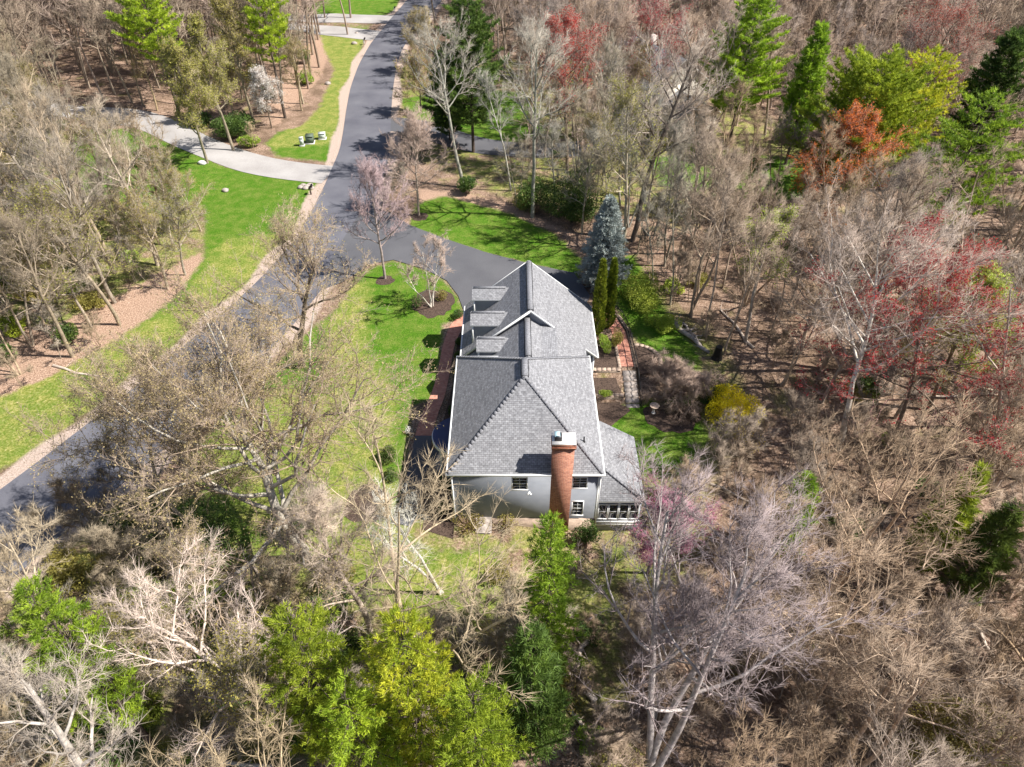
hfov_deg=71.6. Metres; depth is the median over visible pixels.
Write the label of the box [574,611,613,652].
sapling
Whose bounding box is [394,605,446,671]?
sapling
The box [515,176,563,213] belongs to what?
evergreen shrub
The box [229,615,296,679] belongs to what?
sapling
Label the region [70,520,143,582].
sapling
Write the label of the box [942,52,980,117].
bare tree
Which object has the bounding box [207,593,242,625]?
undergrowth shrub
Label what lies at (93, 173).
sapling
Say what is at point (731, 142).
slender tree
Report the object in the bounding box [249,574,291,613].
sapling
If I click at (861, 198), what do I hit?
slender tree
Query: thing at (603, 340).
shrub
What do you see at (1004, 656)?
sapling
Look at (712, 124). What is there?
bare tree
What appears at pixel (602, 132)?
slender tree
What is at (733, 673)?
undergrowth shrub
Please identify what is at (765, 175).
slender tree
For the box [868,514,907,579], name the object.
sapling
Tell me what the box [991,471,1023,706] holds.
bare tree
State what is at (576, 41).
bare tree
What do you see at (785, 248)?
undergrowth shrub
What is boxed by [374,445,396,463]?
shrub
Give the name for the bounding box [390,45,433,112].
budding tree
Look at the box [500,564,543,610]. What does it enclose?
sapling
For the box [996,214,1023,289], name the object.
bare tree
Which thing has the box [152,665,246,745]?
sapling
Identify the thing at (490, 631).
undergrowth shrub
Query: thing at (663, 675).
sapling
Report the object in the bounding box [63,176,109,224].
sapling
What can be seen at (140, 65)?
budding tree
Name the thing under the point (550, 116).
budding tree
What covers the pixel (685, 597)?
bare tree
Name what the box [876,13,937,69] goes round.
bare tree
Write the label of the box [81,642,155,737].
sapling
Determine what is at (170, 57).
budding tree
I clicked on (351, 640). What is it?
undergrowth shrub
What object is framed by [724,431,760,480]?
sapling
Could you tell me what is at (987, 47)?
bare tree
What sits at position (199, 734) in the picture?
sapling
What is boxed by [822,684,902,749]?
sapling
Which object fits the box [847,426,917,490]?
sapling
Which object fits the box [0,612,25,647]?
undergrowth shrub
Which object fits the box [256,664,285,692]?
sapling
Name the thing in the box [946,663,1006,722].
sapling
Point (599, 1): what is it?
bare tree
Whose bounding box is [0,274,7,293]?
undergrowth shrub
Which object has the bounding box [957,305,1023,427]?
bare tree
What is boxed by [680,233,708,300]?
sapling
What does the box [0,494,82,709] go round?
bare tree
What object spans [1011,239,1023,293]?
sapling
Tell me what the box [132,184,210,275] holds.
budding tree
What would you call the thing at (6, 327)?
sapling
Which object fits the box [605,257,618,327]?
arborvitae
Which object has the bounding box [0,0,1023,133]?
distant wood
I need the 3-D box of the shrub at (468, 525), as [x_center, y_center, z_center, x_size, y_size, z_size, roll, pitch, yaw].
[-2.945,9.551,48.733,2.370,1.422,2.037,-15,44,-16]
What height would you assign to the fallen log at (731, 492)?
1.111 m
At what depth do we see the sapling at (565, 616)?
41.07 m
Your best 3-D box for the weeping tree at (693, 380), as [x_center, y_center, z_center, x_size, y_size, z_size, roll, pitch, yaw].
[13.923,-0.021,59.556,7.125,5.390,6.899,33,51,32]
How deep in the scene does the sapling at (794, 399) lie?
49.99 m
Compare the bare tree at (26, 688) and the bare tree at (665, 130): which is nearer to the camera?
the bare tree at (26, 688)
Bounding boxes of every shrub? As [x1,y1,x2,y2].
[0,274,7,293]
[0,309,25,337]
[0,338,17,362]
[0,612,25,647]
[0,698,29,726]
[1,649,16,666]
[1,686,39,730]
[8,589,50,625]
[13,278,50,304]
[33,732,61,756]
[39,542,78,575]
[47,553,95,599]
[48,321,78,345]
[56,251,75,267]
[56,276,79,295]
[57,697,113,750]
[65,291,105,309]
[76,597,132,649]
[85,571,130,605]
[87,709,147,766]
[94,545,120,568]
[103,512,126,535]
[115,488,165,531]
[116,568,161,604]
[117,246,138,262]
[119,692,166,735]
[123,537,148,557]
[127,556,154,571]
[138,494,254,573]
[143,578,183,613]
[153,719,187,759]
[172,726,201,765]
[183,585,227,629]
[184,110,214,128]
[185,652,225,691]
[193,645,227,677]
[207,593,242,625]
[208,687,248,730]
[209,110,255,138]
[214,590,254,611]
[234,635,272,678]
[236,134,260,147]
[242,719,296,763]
[243,690,273,727]
[251,665,281,690]
[258,566,281,590]
[262,610,289,640]
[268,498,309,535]
[278,713,317,755]
[298,70,313,84]
[305,549,355,589]
[308,580,351,619]
[328,623,363,662]
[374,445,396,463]
[386,467,399,481]
[404,426,413,436]
[409,294,424,308]
[435,285,447,300]
[437,500,450,514]
[439,475,450,492]
[443,672,467,707]
[450,512,485,534]
[452,309,463,318]
[455,337,460,344]
[456,175,476,193]
[479,616,512,649]
[484,557,512,586]
[498,513,517,529]
[511,189,537,210]
[513,568,552,611]
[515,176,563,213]
[539,168,605,223]
[555,667,590,713]
[569,519,601,547]
[574,722,609,757]
[578,616,605,646]
[583,728,646,766]
[598,389,612,396]
[599,333,610,352]
[610,327,623,346]
[618,265,665,315]
[645,311,682,333]
[652,198,673,213]
[663,275,685,293]
[685,272,710,288]
[698,380,732,407]
[705,383,766,427]
[725,658,763,687]
[733,427,764,453]
[783,242,797,253]
[826,509,868,542]
[843,379,878,403]
[855,376,885,403]
[879,745,900,761]
[880,295,904,311]
[912,475,943,505]
[939,141,949,154]
[958,586,985,606]
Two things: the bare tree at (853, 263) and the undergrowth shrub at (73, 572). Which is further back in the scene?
the bare tree at (853, 263)
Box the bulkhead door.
[476,517,491,532]
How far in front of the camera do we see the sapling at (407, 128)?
92.49 m
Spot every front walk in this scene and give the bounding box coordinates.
[391,435,431,525]
[427,448,439,474]
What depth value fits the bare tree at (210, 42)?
103.93 m
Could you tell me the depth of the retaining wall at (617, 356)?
62.82 m
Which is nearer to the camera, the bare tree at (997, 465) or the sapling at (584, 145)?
the bare tree at (997, 465)
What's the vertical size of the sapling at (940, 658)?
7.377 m
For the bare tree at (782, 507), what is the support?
on the ground
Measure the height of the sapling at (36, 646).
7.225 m
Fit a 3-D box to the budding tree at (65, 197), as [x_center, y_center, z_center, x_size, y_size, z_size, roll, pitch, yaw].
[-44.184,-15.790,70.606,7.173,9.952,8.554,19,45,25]
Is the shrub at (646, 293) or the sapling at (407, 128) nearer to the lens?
the shrub at (646, 293)
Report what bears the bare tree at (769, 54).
on the ground
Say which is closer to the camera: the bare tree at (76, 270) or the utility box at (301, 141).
the bare tree at (76, 270)
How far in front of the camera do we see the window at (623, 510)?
48.71 m
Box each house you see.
[432,261,643,532]
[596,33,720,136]
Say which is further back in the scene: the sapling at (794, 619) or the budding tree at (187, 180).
the budding tree at (187, 180)
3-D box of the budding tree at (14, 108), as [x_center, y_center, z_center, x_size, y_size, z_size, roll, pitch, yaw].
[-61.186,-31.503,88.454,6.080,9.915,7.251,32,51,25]
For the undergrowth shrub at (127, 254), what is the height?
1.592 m
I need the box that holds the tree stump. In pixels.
[711,345,722,361]
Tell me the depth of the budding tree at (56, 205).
66.32 m
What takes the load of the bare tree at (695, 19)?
on the ground
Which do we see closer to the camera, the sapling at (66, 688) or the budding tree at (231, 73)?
the sapling at (66, 688)
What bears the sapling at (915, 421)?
on the ground
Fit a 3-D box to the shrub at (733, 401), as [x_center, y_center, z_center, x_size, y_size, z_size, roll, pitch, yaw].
[18.010,1.866,57.804,5.070,2.850,4.977,0,41,0]
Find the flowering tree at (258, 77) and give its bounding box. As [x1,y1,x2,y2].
[246,62,286,127]
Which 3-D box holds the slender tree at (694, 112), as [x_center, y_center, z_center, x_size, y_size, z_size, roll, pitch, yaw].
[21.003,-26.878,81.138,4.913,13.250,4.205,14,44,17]
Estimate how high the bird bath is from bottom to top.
0.900 m
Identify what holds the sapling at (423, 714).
on the ground
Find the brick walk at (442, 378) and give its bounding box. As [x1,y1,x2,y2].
[415,312,462,434]
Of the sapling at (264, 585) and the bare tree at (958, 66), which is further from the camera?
the bare tree at (958, 66)
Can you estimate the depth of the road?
76.31 m
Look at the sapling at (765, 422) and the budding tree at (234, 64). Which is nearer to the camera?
the sapling at (765, 422)
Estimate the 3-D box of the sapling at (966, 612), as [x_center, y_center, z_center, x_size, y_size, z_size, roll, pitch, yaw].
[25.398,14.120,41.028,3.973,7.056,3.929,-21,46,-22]
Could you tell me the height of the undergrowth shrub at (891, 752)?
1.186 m
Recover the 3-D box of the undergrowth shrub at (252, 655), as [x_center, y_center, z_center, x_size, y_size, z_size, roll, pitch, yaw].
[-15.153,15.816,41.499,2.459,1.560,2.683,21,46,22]
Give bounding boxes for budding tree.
[0,102,64,182]
[0,114,34,174]
[0,137,21,211]
[0,177,129,325]
[0,195,78,298]
[0,207,57,287]
[0,231,69,329]
[2,89,44,165]
[5,57,70,148]
[18,183,100,255]
[47,104,122,209]
[49,581,177,716]
[99,179,198,289]
[118,26,162,110]
[130,140,185,243]
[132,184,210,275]
[150,606,351,754]
[154,161,217,230]
[155,35,215,163]
[180,10,239,150]
[208,0,258,123]
[208,59,248,115]
[214,27,244,99]
[267,34,322,110]
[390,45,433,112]
[398,5,439,58]
[534,56,577,156]
[575,107,639,193]
[581,71,672,248]
[598,37,677,139]
[708,69,743,121]
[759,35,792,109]
[884,283,978,419]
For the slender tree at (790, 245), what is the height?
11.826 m
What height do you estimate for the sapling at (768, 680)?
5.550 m
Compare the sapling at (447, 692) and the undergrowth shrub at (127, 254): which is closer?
the sapling at (447, 692)
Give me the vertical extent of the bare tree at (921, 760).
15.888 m
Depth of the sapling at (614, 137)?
89.89 m
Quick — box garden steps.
[623,370,639,407]
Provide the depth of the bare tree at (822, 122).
74.58 m
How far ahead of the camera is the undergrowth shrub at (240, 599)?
43.98 m
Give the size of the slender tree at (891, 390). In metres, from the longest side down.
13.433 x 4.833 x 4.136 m
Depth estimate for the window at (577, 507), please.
48.42 m
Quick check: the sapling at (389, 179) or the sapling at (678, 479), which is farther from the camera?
the sapling at (389, 179)
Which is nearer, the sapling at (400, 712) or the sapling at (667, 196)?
the sapling at (400, 712)
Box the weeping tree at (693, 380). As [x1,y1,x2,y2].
[640,346,725,426]
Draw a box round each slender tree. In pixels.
[474,68,517,190]
[593,110,610,205]
[633,187,663,278]
[634,176,655,254]
[640,80,674,179]
[653,118,688,235]
[653,168,695,305]
[674,63,712,213]
[683,90,720,186]
[691,138,742,302]
[698,166,751,337]
[703,74,756,222]
[704,148,744,271]
[710,131,750,256]
[722,172,773,287]
[723,206,784,355]
[737,106,776,203]
[746,199,788,319]
[747,168,772,240]
[771,222,807,330]
[785,187,821,265]
[792,197,831,299]
[799,184,841,280]
[805,117,859,253]
[811,195,877,322]
[824,169,871,281]
[832,151,896,256]
[861,155,916,305]
[889,252,948,395]
[983,433,1023,490]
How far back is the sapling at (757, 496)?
45.58 m
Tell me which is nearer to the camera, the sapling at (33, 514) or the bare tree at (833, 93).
the sapling at (33, 514)
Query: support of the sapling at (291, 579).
on the ground
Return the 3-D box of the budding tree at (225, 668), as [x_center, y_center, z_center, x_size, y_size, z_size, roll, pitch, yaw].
[-12.116,14.907,34.234,7.576,12.764,5.807,19,45,20]
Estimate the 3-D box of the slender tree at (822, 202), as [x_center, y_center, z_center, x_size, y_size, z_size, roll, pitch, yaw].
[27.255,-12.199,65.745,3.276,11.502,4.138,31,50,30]
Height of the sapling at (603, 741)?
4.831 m
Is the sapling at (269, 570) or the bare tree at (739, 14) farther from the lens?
the bare tree at (739, 14)
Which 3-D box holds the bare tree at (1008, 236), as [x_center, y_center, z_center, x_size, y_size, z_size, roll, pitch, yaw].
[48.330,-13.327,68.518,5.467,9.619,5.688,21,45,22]
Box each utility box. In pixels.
[298,136,304,146]
[305,133,314,144]
[318,131,326,139]
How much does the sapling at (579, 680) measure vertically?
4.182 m
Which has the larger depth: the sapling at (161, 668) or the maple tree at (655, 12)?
the maple tree at (655, 12)
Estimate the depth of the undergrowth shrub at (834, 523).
49.34 m
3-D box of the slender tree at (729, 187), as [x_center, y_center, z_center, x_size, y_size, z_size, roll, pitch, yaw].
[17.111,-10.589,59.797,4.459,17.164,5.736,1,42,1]
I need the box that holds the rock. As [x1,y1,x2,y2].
[197,160,206,164]
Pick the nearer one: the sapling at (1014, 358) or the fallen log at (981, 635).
the fallen log at (981, 635)
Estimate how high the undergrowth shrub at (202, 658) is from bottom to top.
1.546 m
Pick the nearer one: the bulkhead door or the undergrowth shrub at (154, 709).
the undergrowth shrub at (154, 709)
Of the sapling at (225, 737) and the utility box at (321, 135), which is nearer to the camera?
the sapling at (225, 737)
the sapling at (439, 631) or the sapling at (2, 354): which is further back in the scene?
the sapling at (2, 354)
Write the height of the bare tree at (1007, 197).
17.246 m
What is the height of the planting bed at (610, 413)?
0.001 m
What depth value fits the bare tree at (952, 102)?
96.06 m
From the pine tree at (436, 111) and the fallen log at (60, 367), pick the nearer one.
the fallen log at (60, 367)
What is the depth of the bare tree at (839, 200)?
57.37 m
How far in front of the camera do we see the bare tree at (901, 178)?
52.09 m
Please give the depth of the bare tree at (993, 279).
51.95 m
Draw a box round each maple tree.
[525,1,608,170]
[614,0,705,134]
[624,468,725,571]
[785,206,1023,475]
[786,98,917,238]
[880,0,1010,124]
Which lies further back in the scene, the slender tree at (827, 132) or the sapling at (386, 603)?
the slender tree at (827, 132)
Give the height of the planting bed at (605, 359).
0.001 m
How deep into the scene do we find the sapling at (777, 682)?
39.01 m
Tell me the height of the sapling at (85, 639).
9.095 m
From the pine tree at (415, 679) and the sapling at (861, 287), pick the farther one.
the sapling at (861, 287)
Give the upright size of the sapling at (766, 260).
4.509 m
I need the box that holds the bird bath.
[650,402,659,413]
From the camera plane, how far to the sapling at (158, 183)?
76.24 m
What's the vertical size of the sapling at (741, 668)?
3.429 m
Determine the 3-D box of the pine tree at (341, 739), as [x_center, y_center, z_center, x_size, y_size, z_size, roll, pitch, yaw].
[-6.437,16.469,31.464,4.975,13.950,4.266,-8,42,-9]
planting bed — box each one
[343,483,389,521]
[376,275,394,284]
[411,212,428,220]
[411,289,454,317]
[422,333,461,538]
[593,378,621,392]
[594,347,617,366]
[596,402,630,425]
[634,347,657,373]
[643,404,701,432]
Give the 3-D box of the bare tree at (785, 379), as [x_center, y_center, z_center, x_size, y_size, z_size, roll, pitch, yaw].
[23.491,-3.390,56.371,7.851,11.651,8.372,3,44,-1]
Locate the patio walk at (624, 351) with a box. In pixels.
[595,319,632,365]
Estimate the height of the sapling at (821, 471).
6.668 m
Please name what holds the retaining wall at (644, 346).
on the ground
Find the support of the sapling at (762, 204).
on the ground
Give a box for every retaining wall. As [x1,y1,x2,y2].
[593,368,620,372]
[595,393,623,399]
[614,346,621,367]
[615,313,637,368]
[633,343,662,374]
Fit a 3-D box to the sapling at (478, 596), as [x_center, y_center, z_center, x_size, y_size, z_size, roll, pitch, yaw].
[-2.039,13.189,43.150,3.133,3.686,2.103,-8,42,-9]
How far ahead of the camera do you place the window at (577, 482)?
46.66 m
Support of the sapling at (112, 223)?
on the ground
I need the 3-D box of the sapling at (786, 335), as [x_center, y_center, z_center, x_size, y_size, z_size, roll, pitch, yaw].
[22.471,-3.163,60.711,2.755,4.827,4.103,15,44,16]
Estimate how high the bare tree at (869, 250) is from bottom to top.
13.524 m
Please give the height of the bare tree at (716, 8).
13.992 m
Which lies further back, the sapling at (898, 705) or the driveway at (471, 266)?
the driveway at (471, 266)
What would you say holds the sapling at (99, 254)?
on the ground
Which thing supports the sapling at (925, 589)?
on the ground
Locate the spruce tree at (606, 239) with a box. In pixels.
[574,193,632,292]
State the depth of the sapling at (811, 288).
64.50 m
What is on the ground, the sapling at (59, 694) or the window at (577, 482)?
the sapling at (59, 694)
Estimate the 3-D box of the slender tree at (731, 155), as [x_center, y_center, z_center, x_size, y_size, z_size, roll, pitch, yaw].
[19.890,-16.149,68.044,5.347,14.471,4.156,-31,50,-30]
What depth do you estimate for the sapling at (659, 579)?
44.22 m
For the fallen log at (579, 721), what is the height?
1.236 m
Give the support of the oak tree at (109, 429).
on the ground
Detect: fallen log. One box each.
[52,361,110,377]
[126,625,161,657]
[160,737,273,766]
[253,553,293,618]
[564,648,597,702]
[565,706,606,766]
[569,638,590,674]
[666,316,709,352]
[672,319,710,344]
[708,480,756,503]
[720,304,754,348]
[781,696,811,734]
[782,559,827,585]
[874,637,929,717]
[931,386,1003,396]
[965,623,1003,685]
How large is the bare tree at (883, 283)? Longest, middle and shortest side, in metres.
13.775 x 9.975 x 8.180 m
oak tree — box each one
[0,325,280,574]
[55,239,457,695]
[202,184,391,370]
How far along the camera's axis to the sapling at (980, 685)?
39.29 m
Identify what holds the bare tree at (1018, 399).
on the ground
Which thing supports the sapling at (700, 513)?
on the ground
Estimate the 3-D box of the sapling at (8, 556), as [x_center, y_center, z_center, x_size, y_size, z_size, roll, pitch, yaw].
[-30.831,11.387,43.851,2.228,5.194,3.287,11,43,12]
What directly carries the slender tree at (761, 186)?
on the ground
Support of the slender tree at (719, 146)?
on the ground
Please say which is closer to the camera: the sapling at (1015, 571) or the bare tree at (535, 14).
the sapling at (1015, 571)
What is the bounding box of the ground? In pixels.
[0,0,1023,766]
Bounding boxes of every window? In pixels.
[511,477,527,489]
[570,501,583,515]
[571,477,587,488]
[596,504,608,519]
[607,504,618,519]
[617,504,629,519]
[627,504,639,519]
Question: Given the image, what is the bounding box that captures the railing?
[615,305,642,406]
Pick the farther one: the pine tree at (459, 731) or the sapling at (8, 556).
the sapling at (8, 556)
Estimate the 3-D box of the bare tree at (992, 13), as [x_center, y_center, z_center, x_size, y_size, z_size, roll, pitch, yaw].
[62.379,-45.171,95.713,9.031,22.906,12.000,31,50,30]
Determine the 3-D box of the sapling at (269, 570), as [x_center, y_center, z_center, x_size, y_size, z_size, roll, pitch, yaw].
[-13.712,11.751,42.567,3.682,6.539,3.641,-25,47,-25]
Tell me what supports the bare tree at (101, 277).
on the ground
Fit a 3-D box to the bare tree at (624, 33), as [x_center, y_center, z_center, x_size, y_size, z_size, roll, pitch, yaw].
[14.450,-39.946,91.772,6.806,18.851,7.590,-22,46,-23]
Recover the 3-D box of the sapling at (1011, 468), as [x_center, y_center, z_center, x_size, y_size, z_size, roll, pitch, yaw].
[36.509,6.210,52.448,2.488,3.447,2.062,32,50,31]
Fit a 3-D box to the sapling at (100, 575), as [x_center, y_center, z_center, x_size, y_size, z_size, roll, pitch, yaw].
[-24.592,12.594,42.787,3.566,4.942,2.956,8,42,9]
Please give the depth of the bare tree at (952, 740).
35.85 m
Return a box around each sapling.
[0,294,32,333]
[0,322,9,333]
[0,347,33,385]
[0,522,37,590]
[0,523,22,603]
[0,541,37,586]
[0,586,25,644]
[0,637,35,683]
[3,171,36,210]
[4,578,76,630]
[9,617,68,653]
[12,501,76,560]
[18,656,71,703]
[22,632,111,691]
[25,292,61,358]
[38,645,95,708]
[41,662,110,712]
[44,273,66,303]
[44,467,115,522]
[49,481,118,531]
[51,599,134,716]
[54,508,102,545]
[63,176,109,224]
[64,232,94,277]
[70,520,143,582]
[73,267,97,293]
[75,557,128,612]
[76,240,120,284]
[79,307,108,346]
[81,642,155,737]
[83,169,121,215]
[84,188,120,227]
[85,453,151,504]
[87,427,162,495]
[87,513,157,590]
[96,525,164,595]
[103,177,119,216]
[103,233,143,281]
[104,192,129,221]
[104,214,126,237]
[113,492,167,541]
[129,168,163,223]
[132,634,224,722]
[139,647,178,688]
[140,515,178,546]
[141,529,181,573]
[144,176,185,219]
[144,579,190,636]
[146,537,211,585]
[152,527,211,593]
[152,605,182,647]
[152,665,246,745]
[152,701,227,761]
[169,523,208,577]
[176,708,223,762]
[198,707,245,760]
[202,590,246,667]
[205,610,244,676]
[217,596,279,662]
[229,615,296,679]
[238,692,282,758]
[241,121,256,148]
[249,546,287,589]
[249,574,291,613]
[251,552,299,608]
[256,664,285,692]
[261,640,304,688]
[274,558,318,609]
[293,601,341,633]
[342,659,369,689]
[353,577,382,629]
[353,586,401,642]
[375,171,399,207]
[378,685,435,760]
[386,697,446,752]
[387,129,417,169]
[387,161,408,202]
[388,706,451,766]
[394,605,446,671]
[396,112,418,150]
[408,600,450,670]
[422,602,470,655]
[438,677,493,726]
[441,616,488,686]
[455,579,500,617]
[468,584,540,693]
[471,601,532,670]
[479,602,539,651]
[489,603,541,635]
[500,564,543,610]
[517,138,538,170]
[527,127,547,168]
[536,602,580,645]
[540,90,572,143]
[563,642,596,698]
[563,716,631,766]
[564,660,606,706]
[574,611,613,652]
[578,139,591,154]
[582,700,643,752]
[591,713,648,766]
[608,126,625,152]
[614,622,656,667]
[620,598,671,675]
[625,623,699,669]
[628,166,659,201]
[630,572,691,637]
[630,634,663,667]
[631,190,666,244]
[635,655,706,740]
[637,221,672,263]
[640,554,678,606]
[654,668,724,731]
[655,178,687,216]
[655,248,694,304]
[660,461,722,502]
[663,248,696,284]
[665,453,715,509]
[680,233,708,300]
[683,490,707,521]
[684,556,725,604]
[685,408,742,465]
[690,598,742,648]
[691,184,716,222]
[691,675,738,734]
[694,434,746,503]
[695,196,728,228]
[697,309,724,342]
[697,622,777,701]
[703,536,728,569]
[704,568,774,657]
[708,403,782,471]
[715,548,789,621]
[716,201,751,250]
[718,405,776,455]
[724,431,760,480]
[727,261,766,327]
[729,169,745,200]
[730,648,763,691]
[737,549,781,588]
[739,186,769,222]
[739,479,790,545]
[747,636,829,692]
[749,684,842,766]
[756,247,791,281]
[761,598,821,644]
[763,326,792,366]
[769,643,796,682]
[772,634,813,698]
[774,427,831,493]
[776,596,817,645]
[780,253,825,301]
[782,385,830,476]
[784,477,829,544]
[784,660,855,753]
[786,281,829,326]
[792,645,856,701]
[793,389,826,445]
[793,675,859,743]
[798,463,838,517]
[799,605,871,693]
[802,620,829,675]
[807,681,845,728]
[807,690,872,735]
[808,472,843,529]
[808,626,885,691]
[810,411,843,454]
[811,498,881,566]
[811,523,851,564]
[811,579,850,622]
[811,600,905,716]
[815,637,870,683]
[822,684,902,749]
[825,598,861,660]
[827,400,874,447]
[829,476,864,522]
[835,333,891,386]
[835,408,887,480]
[839,260,870,304]
[839,668,919,740]
[846,253,876,290]
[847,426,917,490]
[855,271,882,311]
[855,354,935,423]
[856,561,931,621]
[859,405,892,442]
[859,707,891,752]
[861,417,919,510]
[864,582,902,616]
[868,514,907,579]
[869,646,960,705]
[871,302,904,339]
[871,535,923,600]
[878,529,917,560]
[878,710,919,740]
[886,298,917,362]
[889,324,927,365]
[890,598,967,657]
[892,719,929,766]
[897,582,945,628]
[902,411,946,450]
[903,591,998,658]
[904,470,961,517]
[913,192,939,217]
[917,543,977,597]
[926,614,985,692]
[940,226,973,262]
[945,694,1015,764]
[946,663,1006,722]
[951,398,994,460]
[953,482,1023,538]
[955,666,1005,710]
[959,375,1010,413]
[960,576,987,614]
[961,173,998,221]
[963,231,983,257]
[963,681,1006,738]
[965,406,992,435]
[970,639,1023,698]
[972,721,1023,764]
[975,572,1022,614]
[976,545,1023,586]
[978,619,1022,673]
[979,605,1023,672]
[981,585,1023,683]
[982,149,1015,174]
[982,243,1012,272]
[993,196,1023,244]
[995,140,1023,177]
[995,452,1023,480]
[997,343,1022,376]
[1010,554,1023,591]
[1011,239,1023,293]
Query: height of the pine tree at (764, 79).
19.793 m
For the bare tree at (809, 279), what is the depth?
56.70 m
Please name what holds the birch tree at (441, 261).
on the planting bed at (439, 307)
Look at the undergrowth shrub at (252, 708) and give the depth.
38.81 m
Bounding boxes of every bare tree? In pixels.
[0,14,69,156]
[0,46,68,187]
[0,73,56,183]
[0,75,107,252]
[0,107,20,259]
[0,130,60,253]
[0,177,26,239]
[0,200,74,357]
[0,206,84,347]
[0,300,21,375]
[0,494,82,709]
[0,633,155,766]
[0,639,28,760]
[0,660,101,766]
[1,192,111,326]
[2,32,89,140]
[2,122,27,168]
[8,116,116,303]
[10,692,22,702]
[17,142,127,273]
[20,80,87,197]
[32,81,100,202]
[59,90,159,265]
[67,524,385,766]
[75,109,161,216]
[76,150,143,238]
[96,138,169,244]
[103,103,179,232]
[131,652,385,766]
[204,35,226,100]
[208,0,268,113]
[251,0,307,99]
[259,457,415,638]
[264,0,316,103]
[288,387,542,731]
[339,147,413,278]
[359,474,443,594]
[376,98,469,215]
[398,5,485,187]
[437,0,537,67]
[480,0,516,81]
[489,126,537,209]
[493,9,594,217]
[499,0,573,89]
[501,67,558,167]
[503,0,535,78]
[503,0,567,99]
[511,30,552,138]
[514,23,551,89]
[524,0,587,83]
[530,115,585,203]
[536,39,606,136]
[539,0,655,112]
[541,73,605,178]
[546,21,594,124]
[548,1,602,93]
[551,120,616,207]
[553,0,617,90]
[555,0,624,113]
[555,144,606,233]
[568,0,647,132]
[568,96,596,163]
[569,71,616,145]
[570,439,929,766]
[580,31,642,185]
[582,134,620,195]
[585,30,621,108]
[590,5,735,241]
[593,0,648,136]
[597,28,685,129]
[600,47,648,114]
[601,107,643,208]
[606,120,686,227]
[615,95,692,220]
[621,134,726,266]
[622,568,757,720]
[624,695,865,766]
[627,67,691,148]
[644,127,745,285]
[648,141,816,317]
[652,50,707,147]
[660,7,725,103]
[661,106,736,252]
[691,0,744,98]
[691,6,769,105]
[698,552,858,702]
[704,0,747,83]
[704,0,788,133]
[709,156,840,305]
[715,468,833,634]
[719,0,780,102]
[721,132,767,193]
[725,488,963,728]
[729,203,802,342]
[734,19,780,125]
[736,103,814,211]
[737,689,943,766]
[745,11,809,134]
[748,0,788,84]
[757,188,818,276]
[761,271,857,386]
[762,227,866,354]
[766,4,805,107]
[766,166,1023,450]
[768,0,802,50]
[768,619,906,766]
[775,33,834,120]
[780,567,1023,766]
[780,686,870,766]
[781,102,865,228]
[786,388,1007,607]
[787,39,831,146]
[792,0,833,78]
[792,30,843,124]
[793,187,912,337]
[812,287,905,403]
[813,0,855,64]
[816,60,833,100]
[818,50,852,121]
[818,149,964,371]
[819,217,946,353]
[820,139,961,374]
[821,231,880,305]
[821,710,1017,766]
[822,0,930,97]
[823,17,870,87]
[824,84,864,103]
[829,34,889,105]
[839,27,878,69]
[858,186,928,322]
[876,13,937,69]
[880,17,921,66]
[885,693,1022,766]
[894,682,1023,766]
[904,18,951,121]
[907,6,984,123]
[910,23,940,70]
[915,662,1023,766]
[925,38,979,129]
[926,255,1023,410]
[926,400,1023,509]
[931,141,1023,321]
[938,0,1022,132]
[940,55,982,140]
[942,35,992,152]
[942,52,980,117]
[943,41,1004,158]
[945,364,1023,479]
[946,233,1023,494]
[947,255,1023,382]
[950,69,1023,176]
[951,544,1023,752]
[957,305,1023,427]
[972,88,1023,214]
[974,337,1023,458]
[975,59,1023,177]
[975,244,1023,364]
[977,249,1023,350]
[983,199,1023,259]
[989,685,1023,718]
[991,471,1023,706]
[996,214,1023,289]
[999,517,1023,609]
[1000,327,1023,394]
[1006,180,1023,252]
[1010,114,1023,230]
[1010,151,1023,256]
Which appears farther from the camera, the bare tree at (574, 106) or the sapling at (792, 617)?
the bare tree at (574, 106)
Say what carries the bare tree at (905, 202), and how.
on the ground
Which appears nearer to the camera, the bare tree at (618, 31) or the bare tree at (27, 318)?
the bare tree at (27, 318)
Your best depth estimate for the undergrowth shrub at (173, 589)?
44.45 m
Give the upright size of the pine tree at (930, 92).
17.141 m
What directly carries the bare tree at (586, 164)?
on the ground
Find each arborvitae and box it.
[591,257,607,335]
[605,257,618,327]
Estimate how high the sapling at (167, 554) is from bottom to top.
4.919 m
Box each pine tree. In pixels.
[10,568,162,756]
[103,0,184,116]
[236,0,290,117]
[253,594,396,765]
[304,668,422,766]
[347,599,474,766]
[407,660,536,766]
[417,45,475,139]
[427,0,510,152]
[489,618,581,766]
[499,509,587,682]
[688,0,796,140]
[762,469,822,560]
[774,19,832,164]
[776,42,944,216]
[877,44,967,186]
[898,86,1023,238]
[902,460,994,591]
[935,496,1023,606]
[948,25,1023,184]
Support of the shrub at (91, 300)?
on the ground
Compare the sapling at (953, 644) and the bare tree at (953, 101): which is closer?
the sapling at (953, 644)
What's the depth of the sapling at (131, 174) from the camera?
77.11 m
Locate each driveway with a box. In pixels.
[0,100,332,182]
[287,22,379,39]
[289,13,392,22]
[324,203,589,309]
[391,117,640,157]
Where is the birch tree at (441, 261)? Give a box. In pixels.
[395,228,455,306]
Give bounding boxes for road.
[0,0,441,581]
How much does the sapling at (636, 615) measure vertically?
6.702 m
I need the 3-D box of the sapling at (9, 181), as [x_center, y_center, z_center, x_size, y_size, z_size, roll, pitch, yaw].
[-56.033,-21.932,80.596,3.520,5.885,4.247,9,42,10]
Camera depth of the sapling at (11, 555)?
43.15 m

